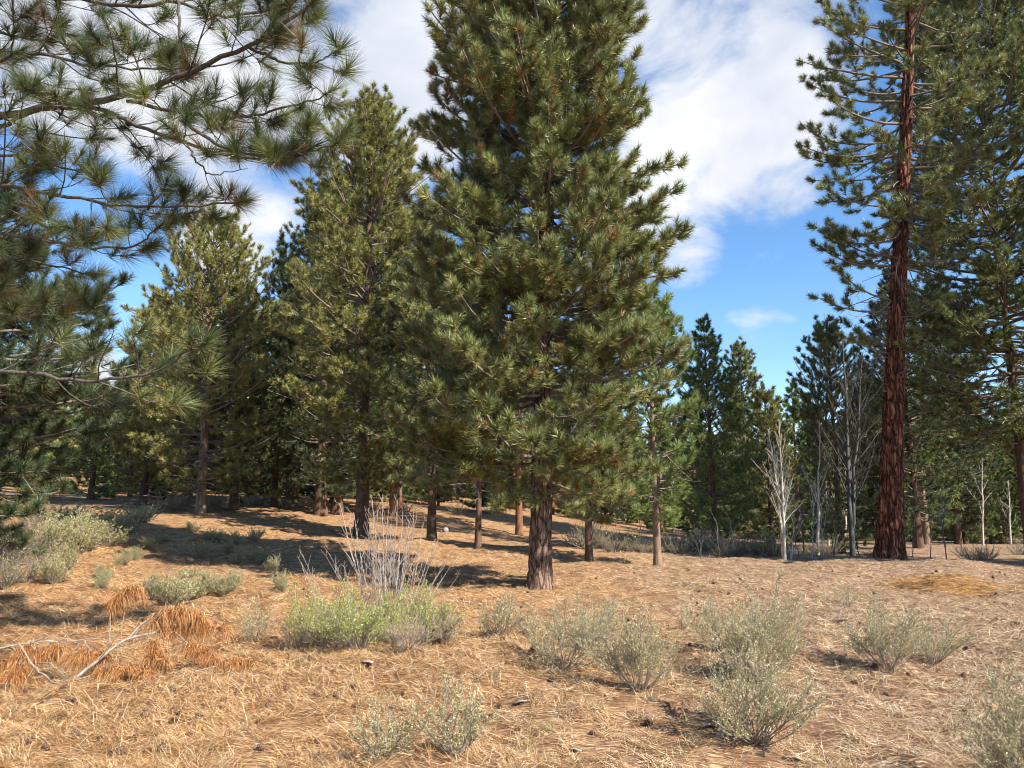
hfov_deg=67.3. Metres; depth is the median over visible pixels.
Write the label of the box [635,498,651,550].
sapling
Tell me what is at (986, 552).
shrub
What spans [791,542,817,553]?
shrub
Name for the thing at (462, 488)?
pine tree
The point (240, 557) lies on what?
sagebrush
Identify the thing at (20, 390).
pine tree
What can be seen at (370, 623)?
shrub
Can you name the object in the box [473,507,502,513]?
shrub
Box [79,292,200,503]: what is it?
pine tree
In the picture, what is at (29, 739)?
pine cone
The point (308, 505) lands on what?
shrub
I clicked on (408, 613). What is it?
shrub
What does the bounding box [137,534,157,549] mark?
sagebrush
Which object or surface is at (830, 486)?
pine tree
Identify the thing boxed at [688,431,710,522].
pine tree
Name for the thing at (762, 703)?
shrub
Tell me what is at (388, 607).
shrub
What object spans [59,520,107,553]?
sagebrush
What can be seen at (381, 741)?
shrub
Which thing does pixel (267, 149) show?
pine tree
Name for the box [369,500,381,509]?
shrub
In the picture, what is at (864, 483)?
pine tree
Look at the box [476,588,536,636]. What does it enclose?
shrub
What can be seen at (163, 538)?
sagebrush
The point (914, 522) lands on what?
sapling
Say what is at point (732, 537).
sapling
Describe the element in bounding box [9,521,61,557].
sagebrush
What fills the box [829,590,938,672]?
shrub
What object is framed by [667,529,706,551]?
shrub
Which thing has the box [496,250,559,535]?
pine tree
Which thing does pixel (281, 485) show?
pine tree
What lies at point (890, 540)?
pine tree
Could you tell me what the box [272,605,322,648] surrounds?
shrub
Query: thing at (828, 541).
aspen tree
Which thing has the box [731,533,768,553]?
shrub
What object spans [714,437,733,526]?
pine tree
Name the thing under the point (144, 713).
pine cone
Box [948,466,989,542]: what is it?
pine tree
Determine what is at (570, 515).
pine tree
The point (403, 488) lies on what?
pine tree
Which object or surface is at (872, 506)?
pine tree
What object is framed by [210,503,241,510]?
shrub
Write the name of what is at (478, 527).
pine tree
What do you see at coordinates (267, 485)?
pine tree
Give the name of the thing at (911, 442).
pine tree
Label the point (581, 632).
shrub
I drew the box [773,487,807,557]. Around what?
sapling
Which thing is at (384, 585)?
bare shrub
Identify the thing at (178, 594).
sagebrush
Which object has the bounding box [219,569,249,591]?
sagebrush
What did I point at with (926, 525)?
pine tree
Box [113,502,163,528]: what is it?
sagebrush
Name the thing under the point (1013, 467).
pine tree
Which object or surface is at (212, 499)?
shrub
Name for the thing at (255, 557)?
sagebrush
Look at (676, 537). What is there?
sapling
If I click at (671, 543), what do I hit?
shrub
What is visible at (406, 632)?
shrub
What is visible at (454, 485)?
wood
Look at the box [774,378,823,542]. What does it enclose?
pine tree
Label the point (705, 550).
shrub
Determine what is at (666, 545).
shrub
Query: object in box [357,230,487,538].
pine tree
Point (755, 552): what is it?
shrub
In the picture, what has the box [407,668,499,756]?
shrub
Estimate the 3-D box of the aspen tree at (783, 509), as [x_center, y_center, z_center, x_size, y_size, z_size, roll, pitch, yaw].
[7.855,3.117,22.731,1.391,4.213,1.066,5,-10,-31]
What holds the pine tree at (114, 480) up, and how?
on the ground at (306, 521)
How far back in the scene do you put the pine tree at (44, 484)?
45.35 m
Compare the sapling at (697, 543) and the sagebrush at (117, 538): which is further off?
the sapling at (697, 543)
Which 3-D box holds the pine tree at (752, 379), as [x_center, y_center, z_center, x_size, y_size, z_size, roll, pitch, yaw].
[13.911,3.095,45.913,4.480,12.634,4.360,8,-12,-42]
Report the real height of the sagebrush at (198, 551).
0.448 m
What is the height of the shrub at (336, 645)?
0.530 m
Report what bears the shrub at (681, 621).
on the ground at (306, 521)
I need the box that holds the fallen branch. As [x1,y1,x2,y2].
[0,584,260,691]
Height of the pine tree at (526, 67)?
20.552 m
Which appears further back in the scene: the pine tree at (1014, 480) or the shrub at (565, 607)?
the pine tree at (1014, 480)
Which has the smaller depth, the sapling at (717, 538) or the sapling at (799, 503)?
the sapling at (717, 538)
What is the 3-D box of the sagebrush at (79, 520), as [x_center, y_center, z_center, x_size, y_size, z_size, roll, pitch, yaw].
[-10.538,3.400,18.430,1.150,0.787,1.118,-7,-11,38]
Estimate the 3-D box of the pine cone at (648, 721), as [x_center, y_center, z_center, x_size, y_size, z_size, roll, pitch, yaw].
[1.029,2.555,5.806,0.076,0.067,0.067,0,-34,50]
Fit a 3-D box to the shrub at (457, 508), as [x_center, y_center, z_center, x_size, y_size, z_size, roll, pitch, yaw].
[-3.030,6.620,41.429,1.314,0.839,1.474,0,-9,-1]
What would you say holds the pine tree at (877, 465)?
on the ground at (306, 521)
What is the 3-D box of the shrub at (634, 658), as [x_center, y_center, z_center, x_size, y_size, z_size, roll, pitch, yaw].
[1.008,2.292,6.796,1.016,0.809,0.698,-3,-9,19]
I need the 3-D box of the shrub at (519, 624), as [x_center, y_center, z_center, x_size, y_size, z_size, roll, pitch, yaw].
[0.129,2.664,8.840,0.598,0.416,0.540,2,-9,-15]
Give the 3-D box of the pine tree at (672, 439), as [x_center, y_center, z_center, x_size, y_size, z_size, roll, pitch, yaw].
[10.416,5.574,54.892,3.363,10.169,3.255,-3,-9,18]
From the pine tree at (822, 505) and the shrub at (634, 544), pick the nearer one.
the shrub at (634, 544)
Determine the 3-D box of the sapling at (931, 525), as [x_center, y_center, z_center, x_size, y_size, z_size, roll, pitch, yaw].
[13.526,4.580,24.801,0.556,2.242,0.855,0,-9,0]
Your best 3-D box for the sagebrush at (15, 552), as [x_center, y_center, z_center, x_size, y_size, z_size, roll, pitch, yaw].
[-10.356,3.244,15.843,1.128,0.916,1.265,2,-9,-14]
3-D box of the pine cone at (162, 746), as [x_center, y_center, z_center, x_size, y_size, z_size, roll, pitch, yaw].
[-2.317,2.414,5.092,0.066,0.066,0.074,-33,-12,0]
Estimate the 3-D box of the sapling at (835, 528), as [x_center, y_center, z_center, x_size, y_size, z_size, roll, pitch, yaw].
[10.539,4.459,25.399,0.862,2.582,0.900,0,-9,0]
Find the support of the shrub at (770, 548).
on the ground at (306, 521)
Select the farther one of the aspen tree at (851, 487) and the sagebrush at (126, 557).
the aspen tree at (851, 487)
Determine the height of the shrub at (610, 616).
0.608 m
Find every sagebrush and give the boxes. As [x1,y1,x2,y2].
[0,520,41,562]
[0,525,24,567]
[0,545,53,581]
[0,548,38,589]
[7,514,44,535]
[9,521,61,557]
[14,528,77,564]
[23,505,67,525]
[27,511,91,547]
[28,553,73,583]
[42,501,91,520]
[44,510,93,540]
[47,541,84,569]
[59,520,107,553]
[70,504,117,529]
[84,518,136,546]
[89,505,146,534]
[91,563,112,578]
[94,570,111,588]
[109,547,133,565]
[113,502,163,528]
[124,544,148,560]
[133,504,156,520]
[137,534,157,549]
[140,569,199,605]
[141,572,172,599]
[155,534,174,540]
[174,568,212,600]
[182,521,202,530]
[182,568,200,576]
[186,539,214,558]
[187,568,220,590]
[200,527,225,541]
[204,569,236,595]
[217,540,241,553]
[218,530,246,542]
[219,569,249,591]
[224,549,246,563]
[243,544,272,563]
[246,526,266,541]
[263,554,282,575]
[270,568,290,592]
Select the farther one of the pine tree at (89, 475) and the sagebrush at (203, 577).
the pine tree at (89, 475)
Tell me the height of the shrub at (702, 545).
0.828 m
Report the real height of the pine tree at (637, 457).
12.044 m
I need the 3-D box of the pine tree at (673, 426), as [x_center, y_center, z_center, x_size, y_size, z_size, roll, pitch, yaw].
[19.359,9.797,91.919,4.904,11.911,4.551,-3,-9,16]
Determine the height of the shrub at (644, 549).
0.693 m
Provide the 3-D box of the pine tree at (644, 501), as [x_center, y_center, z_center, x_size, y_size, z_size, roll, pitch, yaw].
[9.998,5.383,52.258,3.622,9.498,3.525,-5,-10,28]
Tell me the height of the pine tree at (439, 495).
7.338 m
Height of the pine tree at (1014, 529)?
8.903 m
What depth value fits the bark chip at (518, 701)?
6.27 m
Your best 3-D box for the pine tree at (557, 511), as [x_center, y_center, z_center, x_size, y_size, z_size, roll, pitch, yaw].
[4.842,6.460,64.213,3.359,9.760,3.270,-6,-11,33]
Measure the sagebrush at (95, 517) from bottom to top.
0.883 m
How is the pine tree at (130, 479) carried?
on the ground at (306, 521)
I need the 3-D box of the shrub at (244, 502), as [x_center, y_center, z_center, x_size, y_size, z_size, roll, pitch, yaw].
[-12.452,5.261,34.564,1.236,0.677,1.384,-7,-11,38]
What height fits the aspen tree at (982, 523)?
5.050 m
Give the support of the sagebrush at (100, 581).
on the ground at (306, 521)
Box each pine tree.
[0,0,373,426]
[0,157,153,565]
[0,361,89,493]
[36,409,51,493]
[45,385,140,499]
[64,366,105,488]
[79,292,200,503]
[82,413,106,487]
[105,366,155,496]
[107,419,136,491]
[109,194,293,512]
[117,449,143,491]
[143,411,183,499]
[150,295,235,500]
[162,321,224,496]
[183,391,227,490]
[188,279,287,509]
[214,393,252,493]
[215,383,247,485]
[226,226,318,506]
[243,395,292,494]
[254,170,386,515]
[257,358,309,492]
[261,295,344,502]
[266,399,293,494]
[272,79,446,536]
[279,174,381,514]
[287,352,375,502]
[344,366,386,496]
[347,193,452,515]
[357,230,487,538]
[367,0,696,589]
[369,335,388,497]
[370,352,429,507]
[374,373,436,502]
[409,362,428,497]
[423,416,454,505]
[432,324,518,548]
[442,481,475,499]
[454,471,500,508]
[458,459,503,503]
[468,485,475,503]
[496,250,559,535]
[499,377,533,510]
[552,379,564,514]
[553,323,643,561]
[555,411,574,516]
[565,467,591,518]
[591,429,633,517]
[597,487,624,513]
[606,276,711,564]
[615,459,640,523]
[623,406,650,522]
[632,404,685,532]
[640,407,680,527]
[657,312,768,550]
[666,421,689,474]
[667,396,718,531]
[682,471,693,524]
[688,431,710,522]
[709,385,763,538]
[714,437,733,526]
[716,335,787,539]
[734,430,767,537]
[739,383,802,543]
[764,413,804,531]
[765,395,799,539]
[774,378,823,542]
[787,314,880,552]
[791,391,834,541]
[793,0,1023,560]
[800,405,845,539]
[821,416,848,528]
[836,409,875,535]
[837,360,911,535]
[842,384,881,522]
[848,267,974,547]
[858,0,1023,542]
[859,376,921,538]
[878,391,966,544]
[904,391,946,540]
[905,272,1013,543]
[927,456,975,540]
[931,376,1001,543]
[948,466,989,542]
[965,441,1006,543]
[985,449,1022,539]
[994,450,1015,532]
[995,427,1021,528]
[1002,427,1019,525]
[1004,411,1023,526]
[1008,458,1022,533]
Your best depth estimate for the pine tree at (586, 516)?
21.13 m
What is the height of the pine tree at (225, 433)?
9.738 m
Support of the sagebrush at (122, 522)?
on the ground at (306, 521)
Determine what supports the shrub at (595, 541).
on the ground at (306, 521)
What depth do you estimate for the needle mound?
14.71 m
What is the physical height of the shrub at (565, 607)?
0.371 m
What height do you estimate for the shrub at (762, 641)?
1.008 m
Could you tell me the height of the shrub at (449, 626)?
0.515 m
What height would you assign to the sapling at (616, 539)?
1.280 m
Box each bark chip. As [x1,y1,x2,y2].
[514,699,529,703]
[701,723,716,726]
[783,755,804,760]
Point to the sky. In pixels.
(721, 76)
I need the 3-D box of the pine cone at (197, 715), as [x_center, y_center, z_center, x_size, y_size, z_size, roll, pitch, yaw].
[-2.300,2.446,5.663,0.060,0.058,0.068,-7,-11,37]
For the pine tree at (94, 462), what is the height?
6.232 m
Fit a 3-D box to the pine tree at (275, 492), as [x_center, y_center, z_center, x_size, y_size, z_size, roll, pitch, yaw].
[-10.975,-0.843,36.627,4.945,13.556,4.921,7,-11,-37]
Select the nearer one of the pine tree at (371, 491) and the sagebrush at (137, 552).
the sagebrush at (137, 552)
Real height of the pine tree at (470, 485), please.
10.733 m
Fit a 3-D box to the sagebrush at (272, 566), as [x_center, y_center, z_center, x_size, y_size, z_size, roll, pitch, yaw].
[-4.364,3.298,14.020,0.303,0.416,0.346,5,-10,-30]
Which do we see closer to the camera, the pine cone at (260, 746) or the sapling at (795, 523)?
the pine cone at (260, 746)
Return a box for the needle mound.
[869,572,1022,598]
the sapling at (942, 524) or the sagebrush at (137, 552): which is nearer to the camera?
the sagebrush at (137, 552)
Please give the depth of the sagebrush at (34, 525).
19.13 m
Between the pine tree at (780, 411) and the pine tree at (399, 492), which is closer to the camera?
the pine tree at (399, 492)
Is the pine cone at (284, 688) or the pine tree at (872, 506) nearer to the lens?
the pine cone at (284, 688)
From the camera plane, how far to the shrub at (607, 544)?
24.23 m
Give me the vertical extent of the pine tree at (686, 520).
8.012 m
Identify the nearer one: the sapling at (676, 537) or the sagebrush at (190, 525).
the sagebrush at (190, 525)
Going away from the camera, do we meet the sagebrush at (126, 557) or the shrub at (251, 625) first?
the shrub at (251, 625)
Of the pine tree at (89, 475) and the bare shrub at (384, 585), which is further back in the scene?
the pine tree at (89, 475)
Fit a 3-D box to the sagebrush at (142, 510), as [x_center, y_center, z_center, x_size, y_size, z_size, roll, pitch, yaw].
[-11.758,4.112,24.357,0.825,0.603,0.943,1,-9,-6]
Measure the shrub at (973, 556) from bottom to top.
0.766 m
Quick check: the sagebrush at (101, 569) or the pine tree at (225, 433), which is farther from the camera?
the pine tree at (225, 433)
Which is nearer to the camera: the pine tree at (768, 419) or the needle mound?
the needle mound
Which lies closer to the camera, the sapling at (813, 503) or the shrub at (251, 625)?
the shrub at (251, 625)
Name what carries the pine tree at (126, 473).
on the ground at (306, 521)
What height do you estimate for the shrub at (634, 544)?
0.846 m
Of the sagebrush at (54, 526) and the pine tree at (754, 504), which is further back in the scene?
the pine tree at (754, 504)
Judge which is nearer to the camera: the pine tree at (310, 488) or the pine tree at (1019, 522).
the pine tree at (310, 488)
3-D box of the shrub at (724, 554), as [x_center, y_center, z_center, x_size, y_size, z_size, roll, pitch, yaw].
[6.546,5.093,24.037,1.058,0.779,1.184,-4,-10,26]
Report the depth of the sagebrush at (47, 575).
12.30 m
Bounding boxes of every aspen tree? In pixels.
[752,420,804,559]
[792,314,858,530]
[801,419,830,554]
[814,326,881,555]
[815,451,834,545]
[841,471,846,538]
[964,460,992,544]
[1000,481,1015,544]
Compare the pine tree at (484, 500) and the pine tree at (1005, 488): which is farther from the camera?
the pine tree at (1005, 488)
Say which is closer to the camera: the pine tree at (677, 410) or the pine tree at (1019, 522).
the pine tree at (677, 410)
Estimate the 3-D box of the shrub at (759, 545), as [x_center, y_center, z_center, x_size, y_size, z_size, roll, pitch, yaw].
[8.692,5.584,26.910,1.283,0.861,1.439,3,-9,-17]
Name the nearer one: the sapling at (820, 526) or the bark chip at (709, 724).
the bark chip at (709, 724)
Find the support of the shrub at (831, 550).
on the ground at (306, 521)
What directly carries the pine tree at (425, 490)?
on the ground at (306, 521)
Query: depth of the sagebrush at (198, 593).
11.84 m
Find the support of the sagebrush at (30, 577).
on the ground at (306, 521)
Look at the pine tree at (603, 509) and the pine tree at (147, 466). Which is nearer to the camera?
the pine tree at (147, 466)
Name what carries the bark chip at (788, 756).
on the ground at (306, 521)
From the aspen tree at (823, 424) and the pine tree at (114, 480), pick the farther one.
the pine tree at (114, 480)
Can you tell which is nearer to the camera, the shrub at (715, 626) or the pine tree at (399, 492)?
the shrub at (715, 626)
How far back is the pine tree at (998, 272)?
28.29 m
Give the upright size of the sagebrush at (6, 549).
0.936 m
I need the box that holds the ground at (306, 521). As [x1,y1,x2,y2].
[0,477,1023,767]
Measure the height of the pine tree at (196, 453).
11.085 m
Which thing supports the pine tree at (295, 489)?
on the ground at (306, 521)
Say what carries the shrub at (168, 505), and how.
on the ground at (306, 521)
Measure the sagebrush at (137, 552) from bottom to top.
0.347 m
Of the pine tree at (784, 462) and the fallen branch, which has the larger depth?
the pine tree at (784, 462)
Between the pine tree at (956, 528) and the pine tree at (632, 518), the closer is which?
the pine tree at (956, 528)
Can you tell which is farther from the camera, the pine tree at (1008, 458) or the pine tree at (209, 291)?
the pine tree at (1008, 458)
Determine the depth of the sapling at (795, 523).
22.99 m
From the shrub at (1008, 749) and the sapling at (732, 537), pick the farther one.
the sapling at (732, 537)
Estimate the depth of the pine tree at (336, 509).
34.51 m
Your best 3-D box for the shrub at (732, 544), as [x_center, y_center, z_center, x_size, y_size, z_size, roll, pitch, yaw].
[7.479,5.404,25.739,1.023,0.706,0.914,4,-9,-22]
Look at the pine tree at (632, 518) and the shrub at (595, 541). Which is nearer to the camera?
the shrub at (595, 541)
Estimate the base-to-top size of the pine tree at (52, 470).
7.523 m
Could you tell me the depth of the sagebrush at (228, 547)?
18.11 m
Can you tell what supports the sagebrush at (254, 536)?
on the ground at (306, 521)
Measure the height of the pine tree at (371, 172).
16.364 m
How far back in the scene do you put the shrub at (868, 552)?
25.08 m
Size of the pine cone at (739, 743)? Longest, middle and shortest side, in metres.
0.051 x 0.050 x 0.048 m
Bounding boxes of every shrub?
[130,497,164,506]
[141,492,186,509]
[161,491,193,506]
[193,492,229,506]
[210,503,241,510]
[227,496,248,506]
[234,592,275,641]
[241,493,269,506]
[264,493,304,508]
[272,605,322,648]
[282,574,375,645]
[297,494,459,631]
[297,498,313,508]
[300,601,362,649]
[305,584,400,649]
[345,688,435,762]
[355,584,418,641]
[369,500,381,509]
[377,602,448,649]
[387,578,465,642]
[398,501,421,511]
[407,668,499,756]
[429,593,467,644]
[445,501,466,513]
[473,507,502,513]
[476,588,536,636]
[493,596,545,633]
[521,584,624,676]
[554,592,575,615]
[558,515,605,546]
[558,589,642,644]
[563,516,614,548]
[569,599,683,692]
[593,530,635,551]
[594,531,624,548]
[610,526,639,550]
[619,530,652,551]
[632,536,666,552]
[660,532,679,551]
[662,530,692,554]
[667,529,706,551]
[672,614,828,746]
[675,596,701,629]
[676,531,712,551]
[680,587,743,650]
[689,525,722,550]
[690,570,819,678]
[696,531,722,551]
[703,527,742,552]
[707,536,737,557]
[724,536,747,552]
[726,536,751,556]
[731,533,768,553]
[740,538,767,555]
[745,533,775,552]
[751,526,798,556]
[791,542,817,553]
[797,539,825,554]
[814,533,847,554]
[816,576,865,605]
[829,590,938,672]
[860,548,872,556]
[902,604,976,661]
[949,539,992,560]
[953,662,1023,767]
[969,540,999,559]
[1004,538,1023,554]
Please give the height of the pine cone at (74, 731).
0.056 m
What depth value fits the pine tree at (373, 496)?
59.15 m
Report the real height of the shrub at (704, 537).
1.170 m
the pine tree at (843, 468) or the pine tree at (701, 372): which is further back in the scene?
the pine tree at (843, 468)
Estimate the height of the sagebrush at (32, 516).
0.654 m
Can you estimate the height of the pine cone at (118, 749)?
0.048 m
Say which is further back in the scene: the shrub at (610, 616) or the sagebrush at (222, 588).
the sagebrush at (222, 588)
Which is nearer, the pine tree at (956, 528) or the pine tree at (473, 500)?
the pine tree at (956, 528)
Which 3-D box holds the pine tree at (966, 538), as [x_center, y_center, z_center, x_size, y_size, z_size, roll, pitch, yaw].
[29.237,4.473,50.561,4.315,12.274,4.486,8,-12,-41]
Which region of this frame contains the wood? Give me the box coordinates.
[62,408,1011,524]
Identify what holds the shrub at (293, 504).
on the ground at (306, 521)
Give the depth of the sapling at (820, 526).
24.75 m
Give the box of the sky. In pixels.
[0,0,1023,456]
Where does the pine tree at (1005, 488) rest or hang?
on the ground at (306, 521)
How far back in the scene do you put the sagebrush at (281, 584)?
12.21 m
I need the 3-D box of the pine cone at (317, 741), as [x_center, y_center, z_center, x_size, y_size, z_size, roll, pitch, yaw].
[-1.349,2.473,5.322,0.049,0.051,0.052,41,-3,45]
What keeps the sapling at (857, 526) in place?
on the ground at (306, 521)
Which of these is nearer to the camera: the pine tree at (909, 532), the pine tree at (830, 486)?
the pine tree at (909, 532)
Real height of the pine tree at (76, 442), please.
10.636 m
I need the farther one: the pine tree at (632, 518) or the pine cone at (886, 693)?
the pine tree at (632, 518)
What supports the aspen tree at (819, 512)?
on the ground at (306, 521)
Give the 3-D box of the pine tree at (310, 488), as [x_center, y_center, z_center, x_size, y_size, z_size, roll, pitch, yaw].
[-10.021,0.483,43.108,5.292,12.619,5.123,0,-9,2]
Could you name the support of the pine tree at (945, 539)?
on the ground at (306, 521)
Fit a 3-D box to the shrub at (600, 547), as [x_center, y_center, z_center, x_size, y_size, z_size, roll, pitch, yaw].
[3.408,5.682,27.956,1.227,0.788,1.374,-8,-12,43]
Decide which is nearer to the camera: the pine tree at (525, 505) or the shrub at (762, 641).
the shrub at (762, 641)
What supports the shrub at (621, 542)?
on the ground at (306, 521)
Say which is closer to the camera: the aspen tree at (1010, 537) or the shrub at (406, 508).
the shrub at (406, 508)
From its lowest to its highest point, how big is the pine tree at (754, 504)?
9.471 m
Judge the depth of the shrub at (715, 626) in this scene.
8.43 m
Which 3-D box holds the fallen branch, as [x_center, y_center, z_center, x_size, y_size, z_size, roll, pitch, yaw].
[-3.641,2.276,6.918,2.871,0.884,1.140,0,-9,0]
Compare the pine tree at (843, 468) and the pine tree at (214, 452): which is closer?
the pine tree at (214, 452)
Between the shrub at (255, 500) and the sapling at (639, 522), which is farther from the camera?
the shrub at (255, 500)
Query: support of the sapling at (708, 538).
on the ground at (306, 521)
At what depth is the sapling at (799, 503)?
25.59 m
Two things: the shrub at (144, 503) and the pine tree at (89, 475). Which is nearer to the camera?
the shrub at (144, 503)
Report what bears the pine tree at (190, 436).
on the ground at (306, 521)
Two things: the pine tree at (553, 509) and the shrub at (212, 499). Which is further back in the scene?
the pine tree at (553, 509)
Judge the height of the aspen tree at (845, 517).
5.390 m
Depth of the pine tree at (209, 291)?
30.86 m
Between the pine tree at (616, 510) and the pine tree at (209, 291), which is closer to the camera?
the pine tree at (209, 291)
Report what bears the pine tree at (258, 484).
on the ground at (306, 521)
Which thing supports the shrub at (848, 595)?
on the ground at (306, 521)
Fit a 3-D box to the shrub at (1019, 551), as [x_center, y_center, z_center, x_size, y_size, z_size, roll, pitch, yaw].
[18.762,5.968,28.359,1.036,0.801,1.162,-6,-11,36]
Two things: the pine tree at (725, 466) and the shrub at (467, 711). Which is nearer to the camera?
the shrub at (467, 711)
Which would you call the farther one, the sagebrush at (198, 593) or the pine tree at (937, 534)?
the pine tree at (937, 534)
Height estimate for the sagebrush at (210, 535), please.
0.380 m
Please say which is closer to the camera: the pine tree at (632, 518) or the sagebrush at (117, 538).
the sagebrush at (117, 538)
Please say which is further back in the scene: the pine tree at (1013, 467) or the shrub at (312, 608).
the pine tree at (1013, 467)
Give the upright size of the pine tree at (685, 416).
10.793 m
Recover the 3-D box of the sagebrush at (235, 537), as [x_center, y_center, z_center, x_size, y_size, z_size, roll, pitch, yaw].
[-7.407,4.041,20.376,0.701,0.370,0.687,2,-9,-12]
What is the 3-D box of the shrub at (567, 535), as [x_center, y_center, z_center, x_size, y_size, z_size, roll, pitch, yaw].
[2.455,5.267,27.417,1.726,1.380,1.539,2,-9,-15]
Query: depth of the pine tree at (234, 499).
32.98 m
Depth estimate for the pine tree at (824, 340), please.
33.82 m
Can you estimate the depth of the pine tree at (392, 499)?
35.62 m
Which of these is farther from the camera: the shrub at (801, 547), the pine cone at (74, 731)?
the shrub at (801, 547)
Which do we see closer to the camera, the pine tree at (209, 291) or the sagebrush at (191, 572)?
the sagebrush at (191, 572)
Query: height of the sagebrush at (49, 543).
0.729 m
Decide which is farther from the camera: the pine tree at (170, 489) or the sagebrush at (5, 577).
the pine tree at (170, 489)
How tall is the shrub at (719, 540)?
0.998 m
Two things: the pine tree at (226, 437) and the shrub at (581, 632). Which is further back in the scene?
the pine tree at (226, 437)
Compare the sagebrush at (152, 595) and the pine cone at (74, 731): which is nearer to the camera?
the pine cone at (74, 731)
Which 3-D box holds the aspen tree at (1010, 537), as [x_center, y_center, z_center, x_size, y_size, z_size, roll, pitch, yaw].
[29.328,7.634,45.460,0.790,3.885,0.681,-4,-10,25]
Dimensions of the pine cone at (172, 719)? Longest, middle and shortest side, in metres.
0.066 x 0.059 x 0.058 m
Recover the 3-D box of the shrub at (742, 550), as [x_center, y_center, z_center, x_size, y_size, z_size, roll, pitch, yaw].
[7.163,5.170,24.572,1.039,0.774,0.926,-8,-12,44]
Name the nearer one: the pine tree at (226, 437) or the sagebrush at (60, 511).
the sagebrush at (60, 511)
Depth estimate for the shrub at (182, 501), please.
33.59 m
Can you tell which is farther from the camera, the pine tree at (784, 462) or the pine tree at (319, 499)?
the pine tree at (784, 462)
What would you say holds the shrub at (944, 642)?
on the ground at (306, 521)
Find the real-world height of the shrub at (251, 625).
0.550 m
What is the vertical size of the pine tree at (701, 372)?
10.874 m
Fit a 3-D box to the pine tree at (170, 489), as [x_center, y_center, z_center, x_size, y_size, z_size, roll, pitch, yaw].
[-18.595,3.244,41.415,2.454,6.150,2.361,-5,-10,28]
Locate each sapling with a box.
[611,514,619,552]
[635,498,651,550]
[667,524,684,553]
[690,523,703,558]
[695,520,714,556]
[711,511,719,557]
[726,517,738,555]
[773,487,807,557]
[785,485,806,559]
[787,451,814,553]
[803,473,824,556]
[814,494,828,555]
[817,483,840,555]
[844,496,867,557]
[905,490,928,558]
[919,495,939,558]
[927,472,962,558]
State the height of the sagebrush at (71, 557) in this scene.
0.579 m
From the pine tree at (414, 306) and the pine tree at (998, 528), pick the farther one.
the pine tree at (998, 528)
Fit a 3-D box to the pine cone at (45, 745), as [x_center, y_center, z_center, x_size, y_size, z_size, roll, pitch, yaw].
[-3.109,2.419,5.133,0.059,0.055,0.054,-8,-12,43]
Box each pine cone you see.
[25,737,33,743]
[42,742,50,750]
[71,729,79,736]
[115,747,122,754]
[140,710,149,718]
[157,743,168,752]
[168,716,177,723]
[195,712,204,719]
[256,743,264,750]
[282,685,289,690]
[313,737,320,743]
[644,718,653,726]
[735,740,741,746]
[883,691,890,695]

